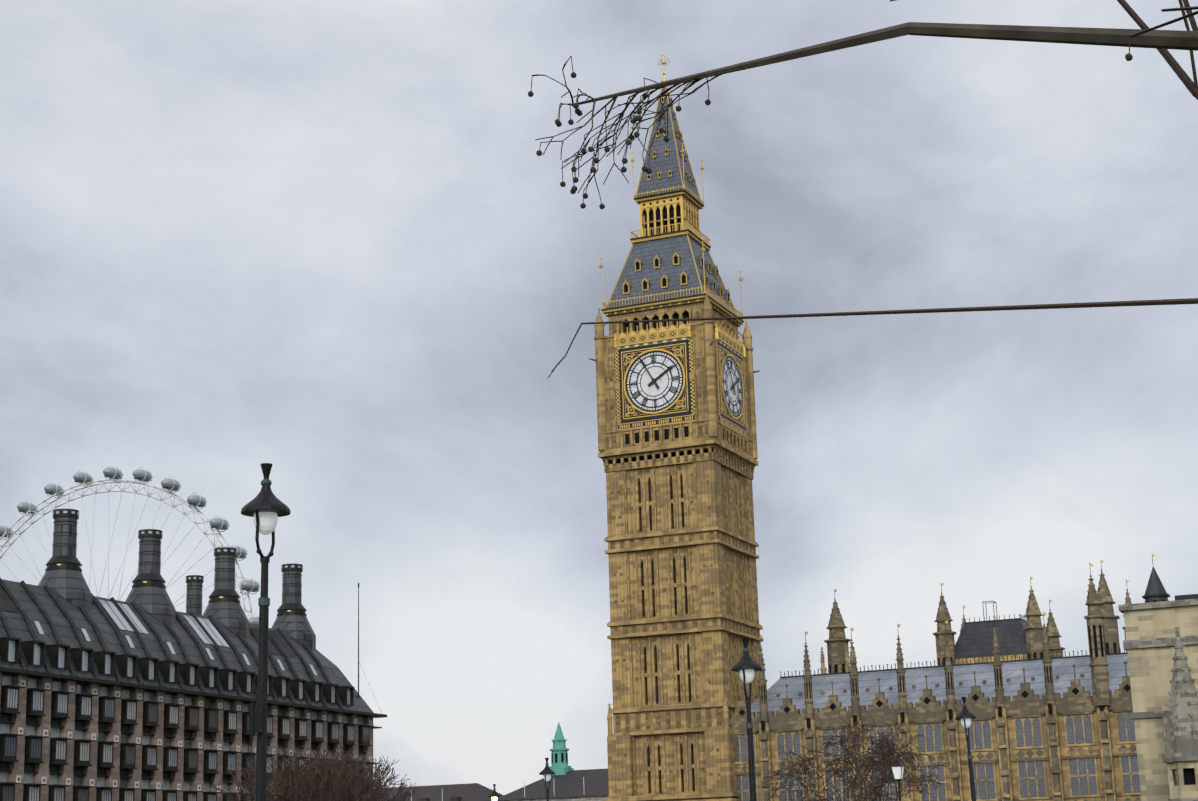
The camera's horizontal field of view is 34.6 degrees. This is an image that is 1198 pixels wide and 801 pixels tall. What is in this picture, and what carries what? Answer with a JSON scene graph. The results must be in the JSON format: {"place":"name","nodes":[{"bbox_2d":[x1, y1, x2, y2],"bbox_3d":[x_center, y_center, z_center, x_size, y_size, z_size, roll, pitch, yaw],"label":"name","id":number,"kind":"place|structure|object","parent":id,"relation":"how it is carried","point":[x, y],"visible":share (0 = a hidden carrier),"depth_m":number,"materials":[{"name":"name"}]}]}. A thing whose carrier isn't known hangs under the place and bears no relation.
{"place":"outdoors","nodes":[
{"label":"outdoors","id":0,"kind":"place"},
{"bbox_2d":[0,0,1197,794],"label":"sky","id":1,"kind":"structure","parent":0,"point":[330,244],"materials":[{"name":"grey"}]},
{"bbox_2d":[729,563,1140,800],"bbox_3d":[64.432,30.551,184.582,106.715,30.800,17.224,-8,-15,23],"label":"palace building","id":2,"kind":"structure","parent":0,"point":[1048,728],"depth_m":189.43,"materials":[{"name":"stone"}]},
{"label":"ground","id":3,"kind":"structure","parent":0,"visible":0},
{"bbox_2d":[0,465,259,625],"bbox_3d":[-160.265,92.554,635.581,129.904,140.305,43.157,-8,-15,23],"label":"ferris wheel","id":4,"kind":"object","parent":3,"relation":"on","point":[114,474],"visible":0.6,"depth_m":634.73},
{"bbox_2d":[0,509,386,800],"bbox_3d":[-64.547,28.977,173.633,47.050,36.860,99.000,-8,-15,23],"label":"building","id":5,"kind":"structure","parent":3,"relation":"on","point":[143,692],"depth_m":175.21,"materials":[{"name":"stone"}]},
{"bbox_2d":[241,463,289,800],"bbox_3d":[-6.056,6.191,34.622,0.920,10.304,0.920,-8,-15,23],"label":"street lamp","id":6,"kind":"object","parent":3,"relation":"on","point":[265,508],"visible":1,"depth_m":35.15,"materials":[{"name":"black metal"}]},
{"bbox_2d":[211,744,408,800],"bbox_3d":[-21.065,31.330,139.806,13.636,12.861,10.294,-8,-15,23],"label":"bare tree","id":7,"kind":"object","parent":3,"relation":"on","point":[328,770],"visible":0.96,"depth_m":140.84,"materials":[{"name":"brown plant"}]},
{"bbox_2d":[241,744,401,800],"bbox_3d":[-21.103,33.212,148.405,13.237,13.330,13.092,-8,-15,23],"label":"bare tree","id":8,"kind":"object","parent":3,"relation":"on","point":[363,783],"visible":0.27,"depth_m":148.53,"materials":[{"name":"brown plant"}]},
{"bbox_2d":[297,763,418,800],"bbox_3d":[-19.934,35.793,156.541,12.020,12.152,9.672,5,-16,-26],"label":"bare tree","id":9,"kind":"object","parent":3,"relation":"on","point":[404,794],"visible":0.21,"depth_m":156.33,"materials":[{"name":"brown plant"}]},
{"bbox_2d":[374,722,608,800],"bbox_3d":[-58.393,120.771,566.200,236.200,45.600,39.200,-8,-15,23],"label":"building","id":10,"kind":"structure","parent":3,"relation":"on","point":[568,783],"depth_m":542.79,"materials":[{"name":"tile"}]},
{"bbox_2d":[488,784,500,800],"bbox_3d":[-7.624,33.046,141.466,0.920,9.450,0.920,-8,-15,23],"label":"street lamp","id":11,"kind":"object","parent":3,"relation":"on","point":[494,795],"visible":1,"depth_m":142.19,"materials":[{"name":"black paint"}]},
{"bbox_2d":[539,758,554,800],"bbox_3d":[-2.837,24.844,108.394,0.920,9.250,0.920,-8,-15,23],"label":"street lamp","id":12,"kind":"object","parent":3,"relation":"on","point":[546,772],"visible":1,"depth_m":109.07,"materials":[{"name":"black metal"}]},
{"bbox_2d":[589,51,762,800],"bbox_3d":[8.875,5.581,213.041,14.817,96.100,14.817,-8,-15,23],"label":"clock tower","id":13,"kind":"structure","parent":3,"relation":"on","point":[677,436],"depth_m":206.56,"materials":[{"name":"stone"}]},
{"bbox_2d":[731,638,761,800],"bbox_3d":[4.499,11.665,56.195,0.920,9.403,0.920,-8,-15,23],"label":"street lamp","id":14,"kind":"object","parent":3,"relation":"on","point":[746,666],"visible":1,"depth_m":56.74,"materials":[{"name":"black metal"}]},
{"bbox_2d":[760,713,954,800],"bbox_3d":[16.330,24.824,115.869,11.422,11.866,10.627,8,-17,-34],"label":"bare tree","id":15,"kind":"object","parent":3,"relation":"on","point":[886,764],"visible":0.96,"depth_m":116.08,"materials":[{"name":"brown plant"}]},
{"bbox_2d":[528,0,1197,377],"bbox_3d":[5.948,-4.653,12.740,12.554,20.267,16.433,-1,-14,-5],"label":"plane tree","id":16,"kind":"object","parent":3,"relation":"on","point":[1162,42],"visible":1,"depth_m":14.75,"materials":[{"name":"brown plant"}]},
{"bbox_2d":[891,758,904,800],"bbox_3d":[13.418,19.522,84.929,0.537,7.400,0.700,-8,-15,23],"label":"street lamp","id":17,"kind":"object","parent":3,"relation":"on","point":[897,767],"visible":1,"depth_m":85.49,"materials":[{"name":"white glass"}]},
{"bbox_2d":[955,697,975,800],"bbox_3d":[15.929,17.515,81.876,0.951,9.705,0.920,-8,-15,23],"label":"street lamp","id":18,"kind":"object","parent":3,"relation":"on","point":[965,715],"visible":1,"depth_m":82.48,"materials":[{"name":"black metal"}]},
{"bbox_2d":[820,555,1169,673],"bbox_3d":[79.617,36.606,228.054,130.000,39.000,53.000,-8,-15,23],"label":"rooftop turrets","id":19,"kind":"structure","parent":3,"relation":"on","point":[1017,637],"depth_m":234.40,"materials":[{"name":"stone"}]},
{"bbox_2d":[1118,594,1197,800],"bbox_3d":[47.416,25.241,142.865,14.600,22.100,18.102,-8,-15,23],"label":"stone building","id":20,"kind":"structure","parent":3,"relation":"on","point":[1160,644],"depth_m":143.32,"materials":[{"name":"stone"}]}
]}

